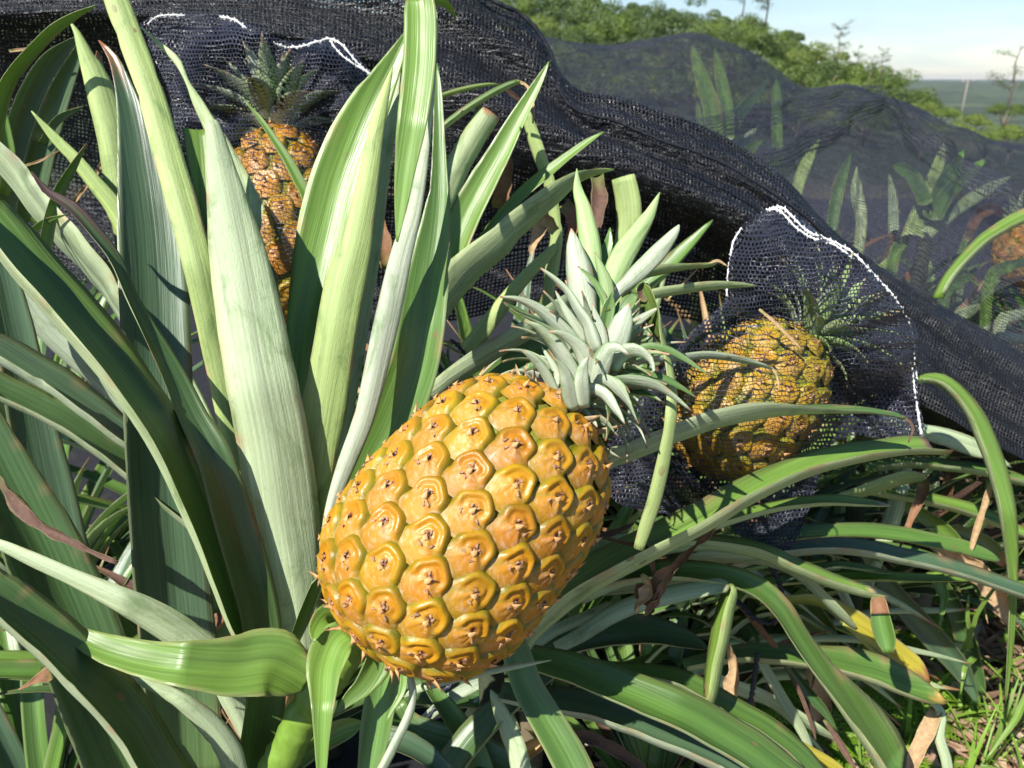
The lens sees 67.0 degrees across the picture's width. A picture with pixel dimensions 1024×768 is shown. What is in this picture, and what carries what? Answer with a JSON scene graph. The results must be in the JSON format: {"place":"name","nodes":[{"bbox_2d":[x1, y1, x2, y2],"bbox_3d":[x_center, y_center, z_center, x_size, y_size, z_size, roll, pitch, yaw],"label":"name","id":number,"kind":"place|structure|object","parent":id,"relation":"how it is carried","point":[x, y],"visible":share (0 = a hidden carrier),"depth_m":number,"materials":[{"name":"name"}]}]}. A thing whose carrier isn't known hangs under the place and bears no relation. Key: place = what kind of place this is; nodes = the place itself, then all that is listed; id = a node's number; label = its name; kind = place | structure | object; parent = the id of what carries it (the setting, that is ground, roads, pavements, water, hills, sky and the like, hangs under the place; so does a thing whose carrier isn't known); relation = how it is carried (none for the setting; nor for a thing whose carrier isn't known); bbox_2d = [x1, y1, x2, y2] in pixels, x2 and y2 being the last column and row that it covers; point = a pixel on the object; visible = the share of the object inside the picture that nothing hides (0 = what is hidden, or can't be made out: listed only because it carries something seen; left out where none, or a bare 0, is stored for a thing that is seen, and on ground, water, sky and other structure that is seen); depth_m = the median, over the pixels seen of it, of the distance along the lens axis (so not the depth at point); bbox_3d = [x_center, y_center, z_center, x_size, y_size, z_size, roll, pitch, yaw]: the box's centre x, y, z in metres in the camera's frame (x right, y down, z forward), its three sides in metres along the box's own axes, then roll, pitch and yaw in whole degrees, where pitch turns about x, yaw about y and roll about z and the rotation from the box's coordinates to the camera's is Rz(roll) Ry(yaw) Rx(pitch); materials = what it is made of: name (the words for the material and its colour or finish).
{"place":"outdoors","nodes":[
{"label":"outdoors","id":0,"kind":"place"},
{"bbox_2d":[3,1,1023,767],"bbox_3d":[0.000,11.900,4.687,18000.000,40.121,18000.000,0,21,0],"label":"ground","id":1,"kind":"structure","parent":0,"point":[981,97],"depth_m":35.79,"materials":[{"name":"soil"}]},
{"bbox_2d":[495,0,537,16],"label":"tree","id":2,"kind":"object","parent":1,"relation":"on","point":[521,7],"visible":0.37,"depth_m":48.49,"materials":[{"name":"green plant"}]},
{"bbox_2d":[19,198,1023,767],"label":"ground cover","id":3,"kind":"object","parent":1,"relation":"on","point":[79,458],"visible":0.02,"depth_m":2.79,"materials":[{"name":"green plant"}]},
{"bbox_2d":[0,5,122,412],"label":"pineapple plant","id":4,"kind":"object","parent":3,"relation":"on","point":[31,128],"visible":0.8,"depth_m":0.72,"materials":[{"name":"green plant"}]},
{"bbox_2d":[0,235,198,452],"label":"pineapple plant","id":5,"kind":"object","parent":3,"relation":"on","point":[43,345],"visible":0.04,"depth_m":1.28,"materials":[{"name":"green plant"}]},
{"bbox_2d":[0,296,204,579],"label":"pineapple plant","id":6,"kind":"object","parent":3,"relation":"on","point":[110,524],"visible":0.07,"depth_m":1.00,"materials":[{"name":"green plant"}]},
{"bbox_2d":[0,542,224,767],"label":"pineapple plant","id":7,"kind":"object","parent":3,"relation":"on","point":[23,737],"visible":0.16,"depth_m":0.87,"materials":[{"name":"green plant"}]},
{"bbox_2d":[62,378,357,515],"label":"pineapple plant","id":8,"kind":"object","parent":3,"relation":"on","point":[112,485],"visible":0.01,"depth_m":1.06,"materials":[{"name":"green plant"}]},
{"bbox_2d":[0,0,550,767],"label":"pineapple plant","id":9,"kind":"object","parent":3,"relation":"on","point":[234,508],"visible":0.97,"depth_m":0.56,"materials":[{"name":"green plant"}]},
{"bbox_2d":[191,33,344,325],"bbox_3d":[-0.278,-0.232,0.887,0.188,0.314,0.274,0,21,0],"label":"pineapple","id":10,"kind":"object","parent":9,"relation":"on","point":[269,193],"visible":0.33,"depth_m":0.84,"materials":[{"name":"orange plant"}]},
{"bbox_2d":[140,13,398,327],"bbox_3d":[-0.245,-0.235,0.892,0.220,0.358,0.302,-16,26,-35],"label":"net bag","id":11,"kind":"object","parent":10,"relation":"on","point":[303,46],"visible":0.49,"depth_m":0.86,"materials":[{"name":"grey fabric"}]},
{"bbox_2d":[0,523,574,741],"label":"pineapple plant","id":12,"kind":"object","parent":3,"relation":"on","point":[116,549],"visible":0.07,"depth_m":0.89,"materials":[{"name":"green plant"}]},
{"bbox_2d":[244,99,342,759],"bbox_3d":[-0.219,0.149,0.843,0.043,0.864,0.184,-10,24,-25],"label":"pineapple plant","id":13,"kind":"object","parent":3,"relation":"on","point":[299,181],"visible":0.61,"depth_m":0.66,"materials":[{"name":"green plant"}]},
{"bbox_2d":[357,250,704,486],"bbox_3d":[-0.032,0.135,1.132,0.669,0.678,0.625,0,21,0],"label":"pineapple plant","id":14,"kind":"object","parent":3,"relation":"on","point":[464,325],"visible":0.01,"depth_m":1.06,"materials":[{"name":"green plant"}]},
{"bbox_2d":[379,61,712,712],"bbox_3d":[0.052,0.125,0.862,0.407,0.895,0.197,-15,26,-33],"label":"pineapple plant","id":15,"kind":"object","parent":3,"relation":"on","point":[505,230],"visible":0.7,"depth_m":0.70,"materials":[{"name":"green plant"}]},
{"bbox_2d":[501,448,673,767],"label":"pineapple plant","id":16,"kind":"object","parent":3,"relation":"on","point":[624,514],"visible":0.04,"depth_m":0.94,"materials":[{"name":"green plant"}]},
{"bbox_2d":[446,320,754,655],"bbox_3d":[0.072,0.156,1.155,0.664,0.624,0.687,0,21,0],"label":"pineapple plant","id":17,"kind":"object","parent":3,"relation":"on","point":[634,517],"visible":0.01,"depth_m":0.92,"materials":[{"name":"green plant"}]},
{"bbox_2d":[442,269,843,650],"bbox_3d":[0.108,0.151,1.131,0.648,0.650,0.583,-17,27,-37],"label":"pineapple plant","id":18,"kind":"object","parent":3,"relation":"on","point":[646,365],"visible":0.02,"depth_m":1.09,"materials":[{"name":"green plant"}]},
{"bbox_2d":[392,259,953,767],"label":"pineapple plant","id":19,"kind":"object","parent":3,"relation":"on","point":[706,719],"visible":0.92,"depth_m":0.63,"materials":[{"name":"green plant"}]},
{"bbox_2d":[307,169,710,694],"bbox_3d":[-0.001,0.031,0.506,0.278,0.309,0.162,-15,26,-33],"label":"pineapple","id":20,"kind":"object","parent":19,"relation":"on","point":[461,529],"visible":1,"depth_m":0.46,"materials":[{"name":"orange plant"}]},
{"bbox_2d":[736,567,785,625],"bbox_3d":[0.232,0.196,0.727,0.052,0.063,0.020,10,24,23],"label":"cord","id":21,"kind":"object","parent":19,"relation":"hanging from","point":[748,612],"visible":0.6,"depth_m":0.73,"materials":[{"name":"black fabric"}]},
{"bbox_2d":[553,529,830,767],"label":"pineapple plant","id":22,"kind":"object","parent":3,"relation":"on","point":[648,755],"visible":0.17,"depth_m":0.91,"materials":[{"name":"green plant"}]},
{"bbox_2d":[597,429,912,706],"bbox_3d":[0.240,0.220,1.111,0.649,0.536,0.392,-10,24,-24],"label":"pineapple plant","id":23,"kind":"object","parent":3,"relation":"on","point":[751,603],"visible":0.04,"depth_m":1.01,"materials":[{"name":"green plant"}]},
{"bbox_2d":[598,274,929,675],"bbox_3d":[0.220,0.154,1.171,0.588,0.616,0.491,-8,23,-20],"label":"pineapple plant","id":24,"kind":"object","parent":3,"relation":"on","point":[825,478],"visible":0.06,"depth_m":1.05,"materials":[{"name":"green plant"}]},
{"bbox_2d":[556,284,982,641],"bbox_3d":[0.261,0.142,1.201,0.896,0.615,0.680,-14,25,-31],"label":"pineapple plant","id":25,"kind":"object","parent":3,"relation":"on","point":[812,511],"visible":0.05,"depth_m":1.13,"materials":[{"name":"green plant"}]},
{"bbox_2d":[644,238,895,380],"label":"pineapple plant","id":26,"kind":"object","parent":3,"relation":"on","point":[680,332],"visible":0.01,"depth_m":1.77,"materials":[{"name":"green plant"}]},
{"bbox_2d":[583,417,1023,767],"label":"leaf litter","id":27,"kind":"object","parent":3,"relation":"on","point":[987,646],"visible":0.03,"depth_m":1.10,"materials":[{"name":"brown plant"}]},
{"bbox_2d":[652,522,1023,767],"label":"pineapple plant","id":28,"kind":"object","parent":3,"relation":"on","point":[901,670],"visible":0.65,"depth_m":0.84,"materials":[{"name":"green plant"}]},
{"bbox_2d":[748,652,759,705],"bbox_3d":[0.237,0.293,0.760,0.006,0.055,0.027,8,23,20],"label":"cord","id":29,"kind":"object","parent":28,"relation":"hanging from","point":[753,680],"visible":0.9,"depth_m":0.76,"materials":[{"name":"black fabric"}]},
{"bbox_2d":[607,204,923,550],"bbox_3d":[0.263,-0.011,0.772,0.355,0.322,0.174,-8,23,-19],"label":"net bag","id":30,"kind":"object","parent":28,"relation":"on","point":[778,209],"visible":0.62,"depth_m":0.73,"materials":[{"name":"grey fabric"}]},
{"bbox_2d":[661,245,908,482],"bbox_3d":[0.265,-0.022,0.764,0.264,0.226,0.147,-11,24,-26],"label":"pineapple","id":31,"kind":"object","parent":30,"relation":"in","point":[812,353],"visible":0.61,"depth_m":0.71,"materials":[{"name":"orange plant"}]},
{"bbox_2d":[961,548,1023,654],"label":"grass blade","id":32,"kind":"object","parent":28,"relation":"attached to","point":[974,623],"depth_m":0.97,"materials":[{"name":"green plant"}]},
{"bbox_2d":[726,321,969,517],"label":"pineapple plant","id":33,"kind":"object","parent":3,"relation":"on","point":[859,437],"visible":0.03,"depth_m":1.38,"materials":[{"name":"green plant"}]},
{"bbox_2d":[755,573,998,767],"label":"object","id":34,"kind":"object","parent":3,"relation":"on","point":[849,737],"visible":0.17,"depth_m":1.07,"materials":[{"name":"green plant"}]},
{"bbox_2d":[810,460,1023,767],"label":"grass","id":35,"kind":"structure","parent":3,"relation":"on","point":[1007,715],"depth_m":1.04,"materials":[{"name":"green plant"}]},
{"bbox_2d":[986,693,1023,759],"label":"grass blade","id":36,"kind":"object","parent":35,"relation":"on","point":[1016,717],"depth_m":0.96,"materials":[{"name":"green plant"}]},
{"bbox_2d":[837,207,1023,429],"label":"pineapple plant","id":37,"kind":"object","parent":3,"relation":"on","point":[946,262],"visible":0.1,"depth_m":1.79,"materials":[{"name":"green plant"}]},
{"bbox_2d":[840,280,1023,439],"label":"pineapple plant","id":38,"kind":"object","parent":3,"relation":"on","point":[970,317],"visible":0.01,"depth_m":1.61,"materials":[{"name":"green plant"}]},
{"bbox_2d":[985,191,1023,287],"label":"pineapple","id":39,"kind":"object","parent":38,"relation":"on","point":[1011,254],"visible":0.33,"depth_m":1.60,"materials":[{"name":"orange plant"}]},
{"bbox_2d":[876,230,1023,408],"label":"pineapple plant","id":40,"kind":"object","parent":3,"relation":"on","point":[960,289],"visible":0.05,"depth_m":2.05,"materials":[{"name":"green plant"}]},
{"bbox_2d":[935,263,1023,349],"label":"pineapple plant","id":41,"kind":"object","parent":3,"relation":"on","point":[1000,305],"visible":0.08,"depth_m":2.17,"materials":[{"name":"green plant"}]},
{"bbox_2d":[518,14,558,32],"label":"tree","id":42,"kind":"object","parent":1,"relation":"on","point":[541,22],"visible":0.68,"depth_m":42.85,"materials":[{"name":"green plant"}]},
{"bbox_2d":[523,0,576,27],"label":"tree","id":43,"kind":"object","parent":1,"relation":"on","point":[546,9],"visible":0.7,"depth_m":48.59,"materials":[{"name":"green plant"}]},
{"bbox_2d":[548,3,592,70],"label":"tree","id":44,"kind":"object","parent":1,"relation":"on","point":[580,37],"visible":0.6,"depth_m":40.81,"materials":[{"name":"green plant"}]},
{"bbox_2d":[555,21,602,47],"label":"tree","id":45,"kind":"object","parent":1,"relation":"on","point":[592,28],"visible":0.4,"depth_m":43.93,"materials":[{"name":"green plant"}]},
{"bbox_2d":[559,0,624,22],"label":"tree","id":46,"kind":"object","parent":1,"relation":"on","point":[588,5],"visible":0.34,"depth_m":61.10,"materials":[{"name":"green plant"}]},
{"bbox_2d":[559,6,627,55],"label":"tree","id":47,"kind":"object","parent":1,"relation":"on","point":[589,20],"visible":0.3,"depth_m":49.95,"materials":[{"name":"green plant"}]},
{"bbox_2d":[578,11,631,61],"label":"tree","id":48,"kind":"object","parent":1,"relation":"on","point":[597,39],"visible":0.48,"depth_m":42.59,"materials":[{"name":"green plant"}]},
{"bbox_2d":[588,12,641,44],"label":"tree","id":49,"kind":"object","parent":1,"relation":"on","point":[624,27],"visible":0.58,"depth_m":47.20,"materials":[{"name":"green plant"}]},
{"bbox_2d":[591,51,642,74],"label":"tree","id":50,"kind":"object","parent":1,"relation":"on","point":[615,53],"visible":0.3,"depth_m":36.08,"materials":[{"name":"green plant"}]},
{"bbox_2d":[595,2,651,16],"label":"tree","id":51,"kind":"object","parent":1,"relation":"on","point":[633,5],"visible":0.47,"depth_m":57.11,"materials":[{"name":"green plant"}]},
{"bbox_2d":[628,0,667,52],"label":"tree","id":52,"kind":"object","parent":1,"relation":"on","point":[656,29],"visible":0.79,"depth_m":46.62,"materials":[{"name":"green plant"}]},
{"bbox_2d":[622,9,688,48],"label":"tree","id":53,"kind":"object","parent":1,"relation":"on","point":[675,21],"visible":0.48,"depth_m":48.69,"materials":[{"name":"green plant"}]},
{"bbox_2d":[648,4,676,45],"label":"tree","id":54,"kind":"object","parent":1,"relation":"on","point":[657,16],"visible":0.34,"depth_m":58.79,"materials":[{"name":"green plant"}]},
{"bbox_2d":[675,17,714,49],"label":"tree","id":55,"kind":"object","parent":1,"relation":"on","point":[692,22],"visible":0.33,"depth_m":42.96,"materials":[{"name":"green plant"}]},
{"bbox_2d":[673,23,722,77],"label":"tree","id":56,"kind":"object","parent":1,"relation":"on","point":[705,30],"visible":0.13,"depth_m":41.16,"materials":[{"name":"green plant"}]},
{"bbox_2d":[678,0,721,44],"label":"tree","id":57,"kind":"object","parent":1,"relation":"on","point":[714,14],"visible":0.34,"depth_m":59.61,"materials":[{"name":"green plant"}]},
{"bbox_2d":[697,27,745,44],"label":"tree","id":58,"kind":"object","parent":1,"relation":"on","point":[718,36],"visible":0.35,"depth_m":47.71,"materials":[{"name":"green plant"}]},
{"bbox_2d":[695,18,753,38],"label":"tree","id":59,"kind":"object","parent":1,"relation":"on","point":[744,26],"visible":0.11,"depth_m":52.63,"materials":[{"name":"green plant"}]},
{"bbox_2d":[701,12,768,34],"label":"tree","id":60,"kind":"object","parent":1,"relation":"on","point":[750,20],"visible":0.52,"depth_m":57.04,"materials":[{"name":"green plant"}]},
{"bbox_2d":[716,22,755,85],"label":"tree","id":61,"kind":"object","parent":1,"relation":"on","point":[741,44],"visible":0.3,"depth_m":41.53,"materials":[{"name":"green plant"}]},
{"bbox_2d":[719,27,785,58],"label":"tree","id":62,"kind":"object","parent":1,"relation":"on","point":[770,43],"visible":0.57,"depth_m":48.19,"materials":[{"name":"green plant"}]},
{"bbox_2d":[729,64,783,116],"bbox_3d":[11.232,-13.672,36.124,2.547,2.465,2.443,0,21,0],"label":"tree","id":63,"kind":"object","parent":1,"relation":"on","point":[757,74],"visible":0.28,"depth_m":35.43,"materials":[{"name":"green plant"}]},
{"bbox_2d":[743,25,790,57],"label":"tree","id":64,"kind":"object","parent":1,"relation":"on","point":[778,35],"visible":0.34,"depth_m":50.56,"materials":[{"name":"green plant"}]},
{"bbox_2d":[689,44,851,351],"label":"pineapple plant","id":65,"kind":"object","parent":1,"relation":"on","point":[694,325],"visible":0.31,"depth_m":1.83,"materials":[{"name":"green plant"}]},
{"bbox_2d":[750,30,805,50],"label":"tree","id":66,"kind":"object","parent":1,"relation":"on","point":[797,35],"visible":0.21,"depth_m":60.00,"materials":[{"name":"green plant"}]},
{"bbox_2d":[758,37,812,62],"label":"tree","id":67,"kind":"object","parent":1,"relation":"on","point":[794,44],"visible":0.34,"depth_m":55.04,"materials":[{"name":"green plant"}]},
{"bbox_2d":[753,58,830,92],"bbox_3d":[13.998,-14.855,39.114,3.597,3.094,3.698,0,21,0],"label":"tree","id":68,"kind":"object","parent":1,"relation":"on","point":[803,73],"visible":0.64,"depth_m":38.47,"materials":[{"name":"green plant"}]},
{"bbox_2d":[770,49,815,86],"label":"tree","id":69,"kind":"object","parent":1,"relation":"on","point":[792,57],"visible":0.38,"depth_m":49.24,"materials":[{"name":"green plant"}]},
{"bbox_2d":[606,373,1023,725],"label":"pineapple plant","id":70,"kind":"object","parent":1,"relation":"on","point":[983,443],"visible":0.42,"depth_m":0.88,"materials":[{"name":"green plant"}]},
{"bbox_2d":[785,58,845,88],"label":"tree","id":71,"kind":"object","parent":1,"relation":"on","point":[828,67],"visible":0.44,"depth_m":49.59,"materials":[{"name":"green plant"}]},
{"bbox_2d":[788,55,851,81],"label":"tree","id":72,"kind":"object","parent":1,"relation":"on","point":[829,59],"visible":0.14,"depth_m":54.15,"materials":[{"name":"green plant"}]},
{"bbox_2d":[790,41,850,62],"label":"tree","id":73,"kind":"object","parent":1,"relation":"on","point":[820,54],"visible":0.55,"depth_m":63.04,"materials":[{"name":"green plant"}]},
{"bbox_2d":[812,110,860,143],"bbox_3d":[11.801,-9.384,28.670,1.918,1.530,1.583,0,21,0],"label":"tree","id":74,"kind":"object","parent":1,"relation":"on","point":[837,122],"visible":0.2,"depth_m":28.20,"materials":[{"name":"green plant"}]},
{"bbox_2d":[821,20,853,63],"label":"thin tree","id":75,"kind":"object","parent":1,"relation":"on","point":[839,37],"visible":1,"depth_m":43.80,"materials":[{"name":"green plant"}]},
{"bbox_2d":[822,79,870,115],"bbox_3d":[17.074,-14.543,40.279,2.718,2.513,3.268,0,21,0],"label":"tree","id":76,"kind":"object","parent":1,"relation":"on","point":[845,83],"visible":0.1,"depth_m":39.66,"materials":[{"name":"green plant"}]},
{"bbox_2d":[827,59,893,83],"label":"tree","id":77,"kind":"object","parent":1,"relation":"on","point":[861,72],"visible":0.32,"depth_m":55.47,"materials":[{"name":"green plant"}]},
{"bbox_2d":[851,113,889,145],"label":"tree","id":78,"kind":"object","parent":1,"relation":"on","point":[868,126],"visible":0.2,"depth_m":29.44,"materials":[{"name":"green plant"}]},
{"bbox_2d":[859,86,913,116],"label":"tree","id":79,"kind":"object","parent":1,"relation":"on","point":[903,94],"visible":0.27,"depth_m":44.71,"materials":[{"name":"green plant"}]},
{"bbox_2d":[863,68,922,90],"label":"tree","id":80,"kind":"object","parent":1,"relation":"on","point":[872,82],"visible":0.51,"depth_m":62.58,"materials":[{"name":"green plant"}]},
{"bbox_2d":[876,69,922,114],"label":"tree","id":81,"kind":"object","parent":1,"relation":"on","point":[911,91],"visible":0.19,"depth_m":55.33,"materials":[{"name":"green plant"}]},
{"bbox_2d":[801,398,1023,688],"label":"pineapple plant","id":82,"kind":"object","parent":1,"relation":"on","point":[917,587],"visible":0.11,"depth_m":1.15,"materials":[{"name":"green plant"}]},
{"bbox_2d":[811,258,1023,458],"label":"shade net","id":83,"kind":"object","parent":82,"relation":"on","point":[972,373],"visible":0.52,"depth_m":1.00,"materials":[{"name":"black fabric"}]},
{"bbox_2d":[806,409,1023,637],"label":"pineapple plant","id":84,"kind":"object","parent":1,"relation":"on","point":[922,600],"visible":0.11,"depth_m":1.24,"materials":[{"name":"green plant"}]},
{"bbox_2d":[901,87,944,121],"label":"tree","id":85,"kind":"object","parent":1,"relation":"on","point":[925,97],"visible":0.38,"depth_m":57.21,"materials":[{"name":"green plant"}]},
{"bbox_2d":[850,143,1023,522],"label":"pineapple plant","id":86,"kind":"object","parent":1,"relation":"on","point":[1001,227],"visible":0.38,"depth_m":1.43,"materials":[{"name":"green plant"}]},
{"bbox_2d":[0,0,1023,502],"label":"shade net","id":87,"kind":"object","parent":86,"relation":"attached to","point":[658,168],"visible":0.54,"depth_m":1.05,"materials":[{"name":"black fabric"}]},
{"bbox_2d":[424,30,1023,395],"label":"shade net","id":88,"kind":"object","parent":86,"relation":"on","point":[903,216],"visible":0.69,"depth_m":1.54,"materials":[{"name":"grey fabric"}]},
{"bbox_2d":[935,574,948,631],"bbox_3d":[0.536,0.272,0.965,0.012,0.064,0.038,1,22,4],"label":"grass blade","id":89,"kind":"object","parent":1,"relation":"on","point":[943,591],"depth_m":0.96,"materials":[{"name":"green plant"}]},
{"bbox_2d":[931,106,963,158],"bbox_3d":[15.886,-9.237,28.460,1.090,1.858,1.395,0,21,0],"label":"tree","id":90,"kind":"object","parent":1,"relation":"on","point":[944,113],"visible":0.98,"depth_m":28.05,"materials":[{"name":"green plant"}]},
{"bbox_2d":[928,121,976,155],"bbox_3d":[13.072,-7.025,22.964,1.325,1.482,1.078,0,21,0],"label":"tree","id":91,"kind":"object","parent":1,"relation":"on","point":[960,124],"visible":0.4,"depth_m":22.70,"materials":[{"name":"green plant"}]},
{"bbox_2d":[902,378,1023,575],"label":"pineapple plant","id":92,"kind":"object","parent":1,"relation":"on","point":[989,526],"visible":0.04,"depth_m":1.37,"materials":[{"name":"green plant"}]},
{"bbox_2d":[960,655,976,693],"bbox_3d":[0.581,0.372,0.992,0.045,0.031,0.010,-20,29,-41],"label":"grass blade","id":93,"kind":"object","parent":1,"relation":"on","point":[971,659],"depth_m":0.98,"materials":[{"name":"green plant"}]},
{"bbox_2d":[965,595,973,647],"bbox_3d":[0.584,0.304,0.983,0.024,0.084,0.006,0,21,0],"label":"grass blade","id":94,"kind":"object","parent":1,"relation":"on","point":[967,619],"depth_m":0.98,"materials":[{"name":"green plant"}]},
{"bbox_2d":[952,113,992,159],"bbox_3d":[17.566,-9.432,29.528,1.348,1.729,1.656,0,21,0],"label":"tree","id":95,"kind":"object","parent":1,"relation":"on","point":[979,120],"visible":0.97,"depth_m":29.29,"materials":[{"name":"green plant"}]},
{"bbox_2d":[967,129,1019,159],"bbox_3d":[12.878,-6.280,21.067,1.450,1.297,0.981,-8,23,-20],"label":"tree","id":96,"kind":"object","parent":1,"relation":"on","point":[997,137],"visible":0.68,"depth_m":20.72,"materials":[{"name":"green plant"}]},
{"bbox_2d":[983,124,1023,163],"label":"tree","id":97,"kind":"object","parent":1,"relation":"on","point":[1013,128],"visible":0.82,"depth_m":22.82,"materials":[{"name":"green plant"}]},
{"bbox_2d":[984,102,1023,155],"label":"tree","id":98,"kind":"object","parent":1,"relation":"on","point":[1017,109],"visible":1,"depth_m":33.90,"materials":[{"name":"green plant"}]},
{"bbox_2d":[985,46,1023,109],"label":"thin tree","id":99,"kind":"object","parent":1,"relation":"on","point":[1014,73],"visible":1,"depth_m":55.87,"materials":[{"name":"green plant"}]},
{"bbox_2d":[243,0,1023,79],"label":"sky","id":100,"kind":"structure","parent":0,"point":[938,39],"materials":[{"name":"white"}]},
{"bbox_2d":[911,102,940,142],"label":"tree","id":101,"kind":"object","parent":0,"point":[931,107],"visible":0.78,"depth_m":31.79,"materials":[{"name":"green plant"}]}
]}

